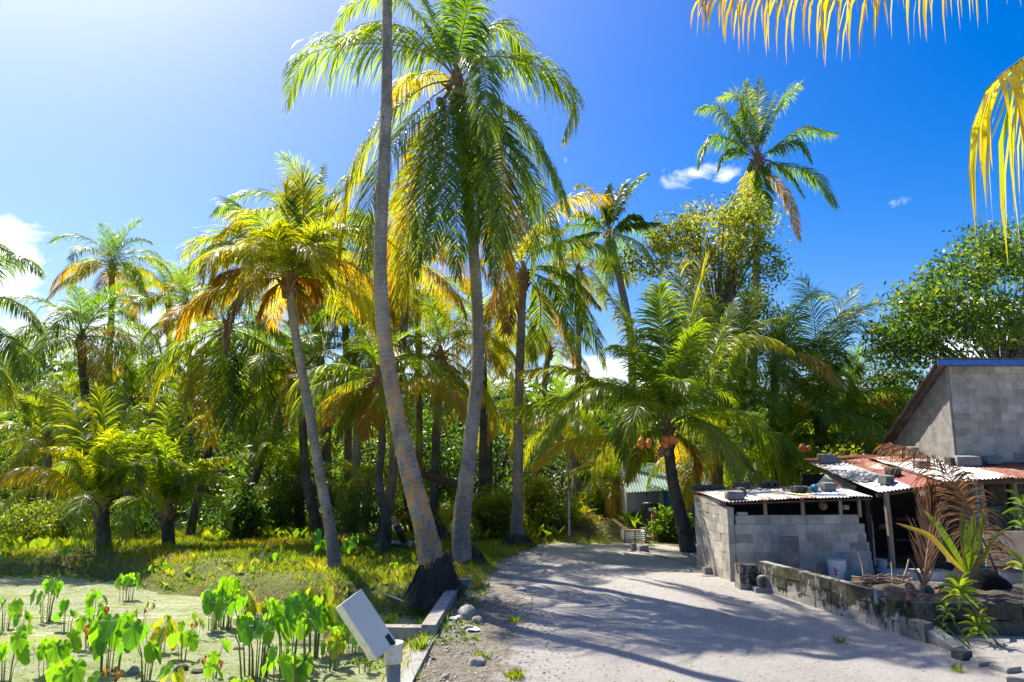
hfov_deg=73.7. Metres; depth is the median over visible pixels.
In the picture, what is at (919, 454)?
dead frond
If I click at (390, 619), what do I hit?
taro plant
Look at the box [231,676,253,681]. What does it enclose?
taro plant
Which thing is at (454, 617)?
litter
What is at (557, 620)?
leaf litter
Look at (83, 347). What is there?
palm tree
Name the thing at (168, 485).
palm tree
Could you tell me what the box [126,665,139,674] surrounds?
stone
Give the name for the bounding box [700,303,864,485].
palm tree
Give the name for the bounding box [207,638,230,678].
taro plant
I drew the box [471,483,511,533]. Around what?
shrub
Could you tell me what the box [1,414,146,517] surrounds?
shrub
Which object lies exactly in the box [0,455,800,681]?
ground
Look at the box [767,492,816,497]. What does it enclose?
hose
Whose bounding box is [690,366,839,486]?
broadleaf tree
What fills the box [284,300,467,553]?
palm tree
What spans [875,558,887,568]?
bucket
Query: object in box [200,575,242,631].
taro plant
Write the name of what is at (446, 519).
shrub
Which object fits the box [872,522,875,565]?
stick
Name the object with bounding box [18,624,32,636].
taro plant
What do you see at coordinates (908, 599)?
coconut husk
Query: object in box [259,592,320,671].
taro plant
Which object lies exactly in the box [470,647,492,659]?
weed
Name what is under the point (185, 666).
stone
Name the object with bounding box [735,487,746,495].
concrete block
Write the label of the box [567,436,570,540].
utility pole
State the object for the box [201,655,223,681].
taro plant
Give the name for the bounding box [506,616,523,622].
weed
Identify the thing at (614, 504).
palm tree
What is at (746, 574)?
block pier
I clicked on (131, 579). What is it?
taro plant
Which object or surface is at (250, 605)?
taro plant
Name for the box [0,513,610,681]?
grass
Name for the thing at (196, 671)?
stone
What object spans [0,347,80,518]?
palm tree
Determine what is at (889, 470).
concrete block
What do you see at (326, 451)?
palm tree
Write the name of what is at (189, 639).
taro plant
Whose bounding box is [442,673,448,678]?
stone
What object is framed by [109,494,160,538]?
shrub
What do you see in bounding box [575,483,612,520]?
shrub
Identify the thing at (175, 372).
palm tree
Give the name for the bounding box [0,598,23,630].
taro plant
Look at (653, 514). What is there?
bollard
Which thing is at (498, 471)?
broadleaf tree
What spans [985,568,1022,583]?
concrete step
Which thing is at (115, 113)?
sky
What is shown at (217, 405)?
palm tree
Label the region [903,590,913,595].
coconut husk
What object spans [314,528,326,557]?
taro plant
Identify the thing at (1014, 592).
garden soil
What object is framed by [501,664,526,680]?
weed
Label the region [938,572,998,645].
plant
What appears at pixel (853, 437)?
shrub
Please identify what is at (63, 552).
taro plant
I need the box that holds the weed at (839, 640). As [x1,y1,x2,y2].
[831,635,850,642]
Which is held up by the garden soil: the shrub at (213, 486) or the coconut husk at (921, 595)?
the coconut husk at (921, 595)
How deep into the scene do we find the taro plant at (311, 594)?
13.10 m
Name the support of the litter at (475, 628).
on the road
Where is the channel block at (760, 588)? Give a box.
[751,575,770,592]
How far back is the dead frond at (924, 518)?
11.93 m
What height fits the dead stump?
1.246 m
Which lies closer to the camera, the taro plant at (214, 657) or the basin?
the taro plant at (214, 657)
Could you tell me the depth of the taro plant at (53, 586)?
12.71 m
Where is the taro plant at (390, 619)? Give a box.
[380,613,398,623]
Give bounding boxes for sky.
[0,0,1023,454]
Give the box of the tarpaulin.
[945,566,1011,601]
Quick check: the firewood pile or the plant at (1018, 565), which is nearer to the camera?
the plant at (1018, 565)
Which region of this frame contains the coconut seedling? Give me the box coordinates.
[897,503,1006,595]
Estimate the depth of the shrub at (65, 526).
21.55 m
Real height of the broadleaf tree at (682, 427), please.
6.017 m
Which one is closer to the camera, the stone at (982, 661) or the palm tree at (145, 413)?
the stone at (982, 661)
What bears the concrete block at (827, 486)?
on the block shed at (749, 528)
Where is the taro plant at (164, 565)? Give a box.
[162,562,171,570]
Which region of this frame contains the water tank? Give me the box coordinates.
[639,502,659,535]
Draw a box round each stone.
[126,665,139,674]
[173,664,188,671]
[190,668,202,673]
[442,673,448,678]
[458,604,475,619]
[462,624,473,629]
[468,656,485,666]
[472,616,482,623]
[630,543,636,550]
[636,544,648,551]
[702,567,711,574]
[951,648,972,660]
[970,657,1006,666]
[989,662,1021,673]
[1006,674,1023,681]
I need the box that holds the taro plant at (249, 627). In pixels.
[218,595,284,680]
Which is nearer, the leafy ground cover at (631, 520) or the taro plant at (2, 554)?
the taro plant at (2, 554)
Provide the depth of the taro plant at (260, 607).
12.29 m
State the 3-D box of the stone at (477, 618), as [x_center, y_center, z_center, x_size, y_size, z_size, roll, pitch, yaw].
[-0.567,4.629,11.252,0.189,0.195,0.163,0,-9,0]
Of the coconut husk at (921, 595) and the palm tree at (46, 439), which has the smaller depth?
the coconut husk at (921, 595)
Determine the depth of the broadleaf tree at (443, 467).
31.15 m
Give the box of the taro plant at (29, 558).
[18,554,32,566]
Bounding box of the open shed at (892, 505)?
[801,454,1023,580]
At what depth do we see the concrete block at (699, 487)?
17.04 m
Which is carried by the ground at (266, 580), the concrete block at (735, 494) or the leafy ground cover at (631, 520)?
the leafy ground cover at (631, 520)
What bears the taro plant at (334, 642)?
on the pond
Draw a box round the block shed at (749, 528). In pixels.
[689,485,874,581]
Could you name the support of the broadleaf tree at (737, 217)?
on the ground at (266, 580)
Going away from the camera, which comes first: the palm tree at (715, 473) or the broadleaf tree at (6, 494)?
the palm tree at (715, 473)
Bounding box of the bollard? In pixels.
[649,509,657,540]
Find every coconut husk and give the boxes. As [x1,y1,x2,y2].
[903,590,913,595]
[904,592,913,597]
[905,582,914,587]
[905,596,917,604]
[919,593,929,597]
[920,596,928,600]
[923,585,933,593]
[933,582,943,588]
[938,588,948,594]
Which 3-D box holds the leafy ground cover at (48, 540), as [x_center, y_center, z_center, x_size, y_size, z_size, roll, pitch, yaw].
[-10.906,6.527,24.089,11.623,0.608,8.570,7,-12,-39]
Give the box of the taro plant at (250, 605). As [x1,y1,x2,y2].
[236,590,255,614]
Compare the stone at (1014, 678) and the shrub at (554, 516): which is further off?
the shrub at (554, 516)
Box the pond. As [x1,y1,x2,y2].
[0,574,423,681]
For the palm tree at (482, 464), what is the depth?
24.62 m
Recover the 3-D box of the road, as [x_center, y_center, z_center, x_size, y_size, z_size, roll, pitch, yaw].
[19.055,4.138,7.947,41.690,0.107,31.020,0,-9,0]
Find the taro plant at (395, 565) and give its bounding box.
[390,562,397,570]
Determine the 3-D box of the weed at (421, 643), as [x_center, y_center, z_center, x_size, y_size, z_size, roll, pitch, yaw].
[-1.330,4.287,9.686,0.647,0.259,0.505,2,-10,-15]
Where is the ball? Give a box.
[811,484,818,491]
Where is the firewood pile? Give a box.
[851,551,919,584]
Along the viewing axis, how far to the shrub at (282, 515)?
24.08 m
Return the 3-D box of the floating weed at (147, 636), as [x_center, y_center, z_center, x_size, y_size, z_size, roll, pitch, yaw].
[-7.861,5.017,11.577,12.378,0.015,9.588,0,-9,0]
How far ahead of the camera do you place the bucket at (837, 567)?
14.66 m
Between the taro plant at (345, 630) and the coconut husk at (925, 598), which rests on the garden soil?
the coconut husk at (925, 598)
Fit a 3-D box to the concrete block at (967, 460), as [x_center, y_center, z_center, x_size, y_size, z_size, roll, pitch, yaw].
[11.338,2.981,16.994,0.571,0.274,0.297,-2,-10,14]
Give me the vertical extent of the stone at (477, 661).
0.160 m
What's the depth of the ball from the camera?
16.25 m
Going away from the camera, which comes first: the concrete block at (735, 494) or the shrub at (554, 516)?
the concrete block at (735, 494)
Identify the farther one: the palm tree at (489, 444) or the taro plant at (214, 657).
the palm tree at (489, 444)
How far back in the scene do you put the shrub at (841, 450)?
20.60 m
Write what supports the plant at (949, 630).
on the road
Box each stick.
[384,593,403,601]
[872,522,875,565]
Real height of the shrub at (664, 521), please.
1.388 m
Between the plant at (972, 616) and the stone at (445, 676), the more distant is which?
the plant at (972, 616)
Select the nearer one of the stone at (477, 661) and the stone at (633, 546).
the stone at (477, 661)
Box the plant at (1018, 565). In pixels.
[1002,548,1023,592]
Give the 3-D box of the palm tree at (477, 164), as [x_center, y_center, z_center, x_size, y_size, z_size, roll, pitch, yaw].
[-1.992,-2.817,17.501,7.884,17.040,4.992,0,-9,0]
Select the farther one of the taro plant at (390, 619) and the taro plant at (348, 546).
the taro plant at (348, 546)
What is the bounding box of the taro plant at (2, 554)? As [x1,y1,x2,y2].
[0,550,11,561]
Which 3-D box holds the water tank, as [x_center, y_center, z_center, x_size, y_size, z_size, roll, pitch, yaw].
[4.724,6.061,23.227,0.700,1.120,0.700,0,-9,0]
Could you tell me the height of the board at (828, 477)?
0.516 m
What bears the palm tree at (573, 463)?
on the ground at (266, 580)
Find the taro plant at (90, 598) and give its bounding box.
[84,589,107,619]
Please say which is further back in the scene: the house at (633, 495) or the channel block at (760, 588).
the house at (633, 495)
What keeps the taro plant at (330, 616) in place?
on the pond
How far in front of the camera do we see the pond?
11.46 m
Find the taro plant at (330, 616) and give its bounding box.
[293,582,342,658]
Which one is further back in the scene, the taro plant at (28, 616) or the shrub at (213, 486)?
the shrub at (213, 486)
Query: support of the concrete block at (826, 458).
on the open shed at (892, 505)
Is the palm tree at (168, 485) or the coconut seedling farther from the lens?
the palm tree at (168, 485)
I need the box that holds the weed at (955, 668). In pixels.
[949,661,964,673]
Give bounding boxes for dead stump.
[390,516,407,542]
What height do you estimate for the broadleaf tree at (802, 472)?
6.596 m
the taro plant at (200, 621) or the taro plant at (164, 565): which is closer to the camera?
the taro plant at (200, 621)
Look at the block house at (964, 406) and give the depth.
17.49 m
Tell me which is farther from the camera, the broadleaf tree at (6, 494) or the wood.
the wood
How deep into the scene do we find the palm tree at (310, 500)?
22.48 m
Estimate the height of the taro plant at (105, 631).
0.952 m
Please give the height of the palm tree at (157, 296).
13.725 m
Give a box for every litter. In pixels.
[417,548,938,681]
[449,615,462,619]
[466,626,480,630]
[516,586,525,590]
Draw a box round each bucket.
[827,558,846,579]
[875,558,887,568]
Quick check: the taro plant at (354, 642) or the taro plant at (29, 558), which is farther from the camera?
the taro plant at (29, 558)
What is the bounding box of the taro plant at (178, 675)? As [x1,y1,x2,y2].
[155,661,184,681]
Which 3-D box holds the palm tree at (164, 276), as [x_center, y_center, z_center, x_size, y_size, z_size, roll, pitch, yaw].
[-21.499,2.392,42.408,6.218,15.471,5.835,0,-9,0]
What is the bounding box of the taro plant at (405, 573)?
[403,568,410,577]
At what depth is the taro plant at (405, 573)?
14.77 m
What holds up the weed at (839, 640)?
on the road
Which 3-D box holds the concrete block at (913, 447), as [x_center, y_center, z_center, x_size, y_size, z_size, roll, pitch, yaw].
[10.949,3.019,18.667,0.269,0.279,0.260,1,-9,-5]
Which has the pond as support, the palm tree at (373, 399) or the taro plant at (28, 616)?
the taro plant at (28, 616)
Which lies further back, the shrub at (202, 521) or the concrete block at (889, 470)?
the shrub at (202, 521)
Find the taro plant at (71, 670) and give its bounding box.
[45,655,86,681]
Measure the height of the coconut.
0.196 m
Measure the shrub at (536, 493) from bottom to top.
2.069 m
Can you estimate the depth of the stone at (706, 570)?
15.86 m
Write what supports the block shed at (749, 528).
on the road
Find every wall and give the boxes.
[381,578,471,655]
[759,561,964,650]
[911,600,1023,635]
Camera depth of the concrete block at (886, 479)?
16.20 m
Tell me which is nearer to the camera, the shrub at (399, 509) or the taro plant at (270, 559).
the taro plant at (270, 559)
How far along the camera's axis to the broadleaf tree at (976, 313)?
24.27 m
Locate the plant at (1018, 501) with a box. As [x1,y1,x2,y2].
[1002,489,1023,515]
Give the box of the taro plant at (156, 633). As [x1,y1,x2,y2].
[150,616,176,651]
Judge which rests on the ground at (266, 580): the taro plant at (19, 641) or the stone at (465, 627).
the stone at (465, 627)
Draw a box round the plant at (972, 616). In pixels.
[957,607,1002,647]
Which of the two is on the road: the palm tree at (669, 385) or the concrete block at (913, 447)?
the palm tree at (669, 385)
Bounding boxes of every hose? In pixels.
[747,491,845,495]
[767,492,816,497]
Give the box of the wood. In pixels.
[0,351,915,495]
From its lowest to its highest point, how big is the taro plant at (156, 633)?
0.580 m
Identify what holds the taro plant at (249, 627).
on the pond
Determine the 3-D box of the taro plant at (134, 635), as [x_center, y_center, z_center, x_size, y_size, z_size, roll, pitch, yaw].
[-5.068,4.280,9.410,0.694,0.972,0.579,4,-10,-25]
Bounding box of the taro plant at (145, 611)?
[133,600,155,625]
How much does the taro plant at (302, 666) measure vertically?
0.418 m
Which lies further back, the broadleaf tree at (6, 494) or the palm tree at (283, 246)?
the broadleaf tree at (6, 494)
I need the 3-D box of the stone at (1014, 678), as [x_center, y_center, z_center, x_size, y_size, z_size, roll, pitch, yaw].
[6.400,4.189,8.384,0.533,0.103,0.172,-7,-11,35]
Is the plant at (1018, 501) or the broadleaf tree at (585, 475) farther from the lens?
the broadleaf tree at (585, 475)
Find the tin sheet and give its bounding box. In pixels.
[375,540,416,548]
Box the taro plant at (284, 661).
[261,639,296,681]
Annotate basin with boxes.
[847,573,865,581]
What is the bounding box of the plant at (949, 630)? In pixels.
[935,616,970,648]
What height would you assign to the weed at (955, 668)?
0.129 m
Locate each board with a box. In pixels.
[816,472,856,489]
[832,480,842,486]
[983,531,1023,565]
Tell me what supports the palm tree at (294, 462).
on the ground at (266, 580)
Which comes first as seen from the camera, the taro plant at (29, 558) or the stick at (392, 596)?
the stick at (392, 596)
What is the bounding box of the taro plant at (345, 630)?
[343,623,359,653]
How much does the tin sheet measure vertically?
0.243 m
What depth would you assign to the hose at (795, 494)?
15.64 m
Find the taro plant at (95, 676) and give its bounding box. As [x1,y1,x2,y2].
[87,666,122,681]
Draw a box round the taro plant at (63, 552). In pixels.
[59,546,71,558]
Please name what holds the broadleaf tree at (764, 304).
on the ground at (266, 580)
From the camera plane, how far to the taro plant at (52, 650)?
9.61 m
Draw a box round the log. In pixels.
[338,533,375,537]
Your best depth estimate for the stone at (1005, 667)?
8.85 m
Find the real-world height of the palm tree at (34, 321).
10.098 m
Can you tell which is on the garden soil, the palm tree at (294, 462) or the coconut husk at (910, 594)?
the coconut husk at (910, 594)
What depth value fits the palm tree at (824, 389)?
24.96 m
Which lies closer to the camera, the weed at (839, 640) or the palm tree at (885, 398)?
the weed at (839, 640)
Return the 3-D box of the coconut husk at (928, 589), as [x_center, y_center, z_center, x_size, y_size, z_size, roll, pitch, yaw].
[7.085,4.235,11.623,0.182,0.170,0.114,-4,-10,25]
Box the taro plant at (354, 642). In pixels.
[352,635,370,673]
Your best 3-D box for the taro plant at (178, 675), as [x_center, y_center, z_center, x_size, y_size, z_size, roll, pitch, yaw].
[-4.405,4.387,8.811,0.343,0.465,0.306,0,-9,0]
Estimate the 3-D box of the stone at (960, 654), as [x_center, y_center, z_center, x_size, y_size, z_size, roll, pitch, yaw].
[6.218,4.357,9.437,0.189,0.168,0.172,3,-10,-17]
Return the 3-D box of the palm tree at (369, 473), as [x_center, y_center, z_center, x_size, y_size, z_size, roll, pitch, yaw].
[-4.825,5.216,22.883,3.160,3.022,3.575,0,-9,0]
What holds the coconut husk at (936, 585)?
on the garden soil
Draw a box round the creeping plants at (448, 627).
[0,542,491,670]
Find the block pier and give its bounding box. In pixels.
[734,563,759,589]
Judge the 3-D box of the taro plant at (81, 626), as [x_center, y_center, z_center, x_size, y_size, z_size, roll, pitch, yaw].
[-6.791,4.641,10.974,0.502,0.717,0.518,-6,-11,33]
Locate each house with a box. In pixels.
[619,462,708,528]
[871,356,1023,565]
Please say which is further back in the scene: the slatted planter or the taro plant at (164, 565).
the slatted planter
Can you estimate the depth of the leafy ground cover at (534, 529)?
22.15 m
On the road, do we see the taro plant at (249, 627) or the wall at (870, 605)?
the wall at (870, 605)
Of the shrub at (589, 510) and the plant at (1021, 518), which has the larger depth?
the shrub at (589, 510)
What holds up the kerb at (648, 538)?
on the ground at (266, 580)
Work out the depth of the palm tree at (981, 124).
5.00 m
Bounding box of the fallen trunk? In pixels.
[420,470,457,498]
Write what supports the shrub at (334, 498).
on the ground at (266, 580)
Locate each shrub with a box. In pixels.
[0,494,69,539]
[25,496,93,533]
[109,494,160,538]
[176,495,231,532]
[210,477,270,539]
[256,467,306,529]
[298,462,363,518]
[322,470,380,536]
[372,482,429,530]
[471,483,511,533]
[523,473,564,521]
[529,493,588,530]
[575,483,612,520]
[641,503,695,541]
[804,439,865,473]
[832,423,886,459]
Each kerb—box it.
[634,550,696,566]
[646,536,695,540]
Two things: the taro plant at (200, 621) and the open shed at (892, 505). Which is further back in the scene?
the open shed at (892, 505)
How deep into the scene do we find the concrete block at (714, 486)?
17.06 m
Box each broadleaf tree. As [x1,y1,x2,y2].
[0,407,74,513]
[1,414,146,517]
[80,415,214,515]
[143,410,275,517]
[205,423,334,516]
[310,410,429,516]
[385,399,493,510]
[427,403,559,512]
[497,413,612,507]
[546,406,659,494]
[607,405,736,487]
[612,184,801,483]
[669,274,812,480]
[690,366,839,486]
[761,383,871,485]
[831,356,931,453]
[851,214,1023,373]
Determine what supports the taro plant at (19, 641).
on the pond
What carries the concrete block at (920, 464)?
on the open shed at (892, 505)
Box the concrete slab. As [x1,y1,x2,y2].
[780,536,800,568]
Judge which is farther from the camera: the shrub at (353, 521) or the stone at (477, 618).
the shrub at (353, 521)
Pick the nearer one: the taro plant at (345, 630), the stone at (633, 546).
the taro plant at (345, 630)
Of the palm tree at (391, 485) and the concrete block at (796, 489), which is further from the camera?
the palm tree at (391, 485)
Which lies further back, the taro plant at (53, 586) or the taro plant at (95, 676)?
the taro plant at (53, 586)
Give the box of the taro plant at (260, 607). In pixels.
[253,601,267,616]
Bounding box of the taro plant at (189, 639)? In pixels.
[166,620,198,660]
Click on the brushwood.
(589, 529)
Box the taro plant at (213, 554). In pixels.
[210,552,220,561]
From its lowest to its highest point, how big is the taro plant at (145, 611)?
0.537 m
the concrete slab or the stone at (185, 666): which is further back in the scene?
the concrete slab
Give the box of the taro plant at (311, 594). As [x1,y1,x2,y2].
[305,589,313,613]
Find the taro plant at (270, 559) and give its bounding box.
[264,555,272,563]
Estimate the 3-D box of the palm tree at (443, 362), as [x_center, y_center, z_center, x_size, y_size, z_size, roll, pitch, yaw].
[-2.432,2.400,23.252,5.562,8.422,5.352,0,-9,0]
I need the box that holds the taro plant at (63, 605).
[53,598,77,631]
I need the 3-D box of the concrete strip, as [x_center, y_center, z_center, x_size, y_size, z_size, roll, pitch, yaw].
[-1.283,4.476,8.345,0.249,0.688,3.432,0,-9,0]
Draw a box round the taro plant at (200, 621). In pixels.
[189,612,204,632]
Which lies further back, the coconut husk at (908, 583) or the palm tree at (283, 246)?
the palm tree at (283, 246)
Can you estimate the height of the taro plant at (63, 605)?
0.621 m
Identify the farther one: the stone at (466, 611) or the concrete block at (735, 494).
the concrete block at (735, 494)
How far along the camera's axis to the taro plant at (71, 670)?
8.78 m
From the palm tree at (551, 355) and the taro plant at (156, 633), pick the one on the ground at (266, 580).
the palm tree at (551, 355)
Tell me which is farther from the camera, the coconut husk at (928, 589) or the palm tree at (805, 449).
the palm tree at (805, 449)
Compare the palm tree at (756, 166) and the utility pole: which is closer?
the utility pole
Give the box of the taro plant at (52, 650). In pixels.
[26,628,81,676]
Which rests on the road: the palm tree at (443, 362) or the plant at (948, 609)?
the plant at (948, 609)
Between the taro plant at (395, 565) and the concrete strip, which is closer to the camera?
the concrete strip
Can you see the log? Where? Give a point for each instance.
(349, 535)
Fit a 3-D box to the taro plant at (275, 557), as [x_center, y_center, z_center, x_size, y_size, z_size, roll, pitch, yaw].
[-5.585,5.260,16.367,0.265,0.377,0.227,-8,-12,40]
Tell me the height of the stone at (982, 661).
0.090 m
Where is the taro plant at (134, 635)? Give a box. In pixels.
[115,614,173,681]
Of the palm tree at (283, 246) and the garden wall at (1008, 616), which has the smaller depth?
the garden wall at (1008, 616)
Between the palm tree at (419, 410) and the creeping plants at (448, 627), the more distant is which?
the palm tree at (419, 410)
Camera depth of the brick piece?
15.34 m
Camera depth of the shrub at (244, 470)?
28.51 m
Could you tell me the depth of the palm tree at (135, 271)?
33.69 m
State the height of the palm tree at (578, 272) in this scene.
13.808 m
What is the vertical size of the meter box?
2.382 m
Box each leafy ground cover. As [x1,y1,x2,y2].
[0,510,323,551]
[471,509,566,539]
[615,511,695,535]
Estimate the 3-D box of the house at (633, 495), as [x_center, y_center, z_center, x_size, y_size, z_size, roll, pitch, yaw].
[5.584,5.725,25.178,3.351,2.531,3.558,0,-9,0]
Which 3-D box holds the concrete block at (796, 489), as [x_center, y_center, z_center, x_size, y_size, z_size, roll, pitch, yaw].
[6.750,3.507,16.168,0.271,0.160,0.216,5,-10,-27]
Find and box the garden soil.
[869,581,1023,616]
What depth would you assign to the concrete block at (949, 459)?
17.09 m
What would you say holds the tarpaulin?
on the garden soil
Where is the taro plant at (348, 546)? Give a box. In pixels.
[341,533,358,559]
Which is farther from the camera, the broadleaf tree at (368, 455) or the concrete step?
the broadleaf tree at (368, 455)
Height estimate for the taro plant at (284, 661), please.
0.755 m
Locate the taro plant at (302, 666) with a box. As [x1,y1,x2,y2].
[292,652,313,681]
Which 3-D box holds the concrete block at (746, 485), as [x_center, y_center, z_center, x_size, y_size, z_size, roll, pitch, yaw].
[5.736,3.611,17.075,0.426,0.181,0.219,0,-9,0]
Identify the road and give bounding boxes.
[414,543,1023,681]
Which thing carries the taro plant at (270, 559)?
on the ground at (266, 580)
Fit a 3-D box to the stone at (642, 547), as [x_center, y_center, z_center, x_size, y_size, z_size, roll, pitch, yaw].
[3.711,5.934,19.412,0.292,0.258,0.241,2,-9,-11]
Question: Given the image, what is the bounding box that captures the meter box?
[335,589,402,681]
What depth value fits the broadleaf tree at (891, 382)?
26.35 m
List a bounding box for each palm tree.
[0,241,47,410]
[0,280,167,519]
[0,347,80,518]
[0,379,191,549]
[0,392,117,519]
[46,217,173,416]
[68,348,197,519]
[87,397,241,545]
[88,315,206,510]
[117,259,245,468]
[118,254,214,433]
[138,270,312,537]
[174,162,401,572]
[187,299,313,487]
[203,376,343,489]
[215,307,376,538]
[219,150,394,496]
[223,421,364,528]
[264,208,414,526]
[280,0,586,566]
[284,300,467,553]
[287,295,417,532]
[314,186,487,543]
[314,258,440,530]
[324,454,404,533]
[355,247,471,469]
[358,291,515,537]
[373,0,465,608]
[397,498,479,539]
[415,277,548,511]
[446,366,535,500]
[467,181,623,548]
[496,250,795,552]
[506,371,616,510]
[507,315,594,487]
[529,226,637,504]
[547,173,664,522]
[565,448,665,520]
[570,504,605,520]
[632,280,810,512]
[691,0,1023,260]
[694,76,840,481]
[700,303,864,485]
[707,285,877,486]
[735,274,928,485]
[780,341,925,451]
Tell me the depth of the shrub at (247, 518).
22.02 m
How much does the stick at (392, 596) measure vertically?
0.163 m
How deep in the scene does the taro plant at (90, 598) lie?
12.36 m
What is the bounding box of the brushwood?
[542,513,637,541]
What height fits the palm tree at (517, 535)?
12.283 m
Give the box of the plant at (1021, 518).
[1005,510,1023,528]
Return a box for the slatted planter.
[621,528,645,542]
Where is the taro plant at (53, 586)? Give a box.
[30,578,63,622]
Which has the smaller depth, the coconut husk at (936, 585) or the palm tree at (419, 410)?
the coconut husk at (936, 585)
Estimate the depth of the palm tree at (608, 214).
26.85 m
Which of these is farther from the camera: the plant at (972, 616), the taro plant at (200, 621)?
the taro plant at (200, 621)
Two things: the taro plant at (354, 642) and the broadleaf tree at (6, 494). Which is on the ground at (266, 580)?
the broadleaf tree at (6, 494)
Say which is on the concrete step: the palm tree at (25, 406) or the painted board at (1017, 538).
the painted board at (1017, 538)
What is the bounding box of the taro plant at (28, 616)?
[13,610,32,631]
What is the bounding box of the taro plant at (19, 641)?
[0,630,29,681]
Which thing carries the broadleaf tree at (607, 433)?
on the ground at (266, 580)
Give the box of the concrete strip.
[400,640,432,681]
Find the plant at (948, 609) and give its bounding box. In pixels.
[934,596,969,644]
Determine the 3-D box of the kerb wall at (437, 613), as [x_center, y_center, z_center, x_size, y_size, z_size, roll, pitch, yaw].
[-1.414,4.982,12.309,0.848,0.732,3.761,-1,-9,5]
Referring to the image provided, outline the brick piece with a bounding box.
[842,505,848,509]
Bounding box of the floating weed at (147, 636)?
[0,584,398,681]
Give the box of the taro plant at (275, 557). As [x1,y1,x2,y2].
[273,552,283,561]
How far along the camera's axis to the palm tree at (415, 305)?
24.82 m
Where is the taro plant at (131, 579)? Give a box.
[115,571,139,601]
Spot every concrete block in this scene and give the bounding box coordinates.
[691,485,708,489]
[707,484,724,488]
[724,490,744,498]
[732,482,750,488]
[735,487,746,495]
[760,481,779,488]
[790,486,803,492]
[817,454,837,462]
[820,482,835,490]
[878,475,894,484]
[884,467,901,475]
[905,446,918,456]
[912,460,930,467]
[944,457,955,465]
[953,455,981,465]
[982,455,1001,463]
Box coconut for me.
[819,502,827,509]
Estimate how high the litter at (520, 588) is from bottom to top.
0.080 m
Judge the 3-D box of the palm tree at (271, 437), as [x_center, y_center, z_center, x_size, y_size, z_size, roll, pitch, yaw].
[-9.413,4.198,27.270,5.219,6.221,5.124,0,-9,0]
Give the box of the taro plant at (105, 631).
[87,609,136,675]
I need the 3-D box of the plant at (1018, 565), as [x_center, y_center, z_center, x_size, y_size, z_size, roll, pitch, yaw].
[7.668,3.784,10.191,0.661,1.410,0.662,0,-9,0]
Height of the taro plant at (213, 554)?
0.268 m
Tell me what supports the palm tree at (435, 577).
on the ground at (266, 580)
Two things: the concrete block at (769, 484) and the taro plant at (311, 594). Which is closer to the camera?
the taro plant at (311, 594)
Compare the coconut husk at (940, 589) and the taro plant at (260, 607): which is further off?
the taro plant at (260, 607)
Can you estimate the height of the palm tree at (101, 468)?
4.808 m
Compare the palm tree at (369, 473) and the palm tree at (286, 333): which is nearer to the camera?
the palm tree at (369, 473)
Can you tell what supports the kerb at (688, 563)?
on the ground at (266, 580)
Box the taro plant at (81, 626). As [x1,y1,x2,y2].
[74,605,109,649]
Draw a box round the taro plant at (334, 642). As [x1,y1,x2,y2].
[320,625,346,671]
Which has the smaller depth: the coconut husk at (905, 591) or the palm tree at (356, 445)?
the coconut husk at (905, 591)
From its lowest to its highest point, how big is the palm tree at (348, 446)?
12.803 m
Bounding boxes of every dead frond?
[872,442,1019,580]
[906,475,947,592]
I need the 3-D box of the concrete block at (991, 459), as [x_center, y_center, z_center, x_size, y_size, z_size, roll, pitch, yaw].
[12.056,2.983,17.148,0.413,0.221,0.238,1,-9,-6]
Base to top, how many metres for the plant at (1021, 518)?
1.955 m
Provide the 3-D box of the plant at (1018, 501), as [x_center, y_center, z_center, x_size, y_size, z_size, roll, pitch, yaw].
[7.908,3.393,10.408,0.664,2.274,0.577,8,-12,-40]
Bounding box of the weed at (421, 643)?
[403,631,436,651]

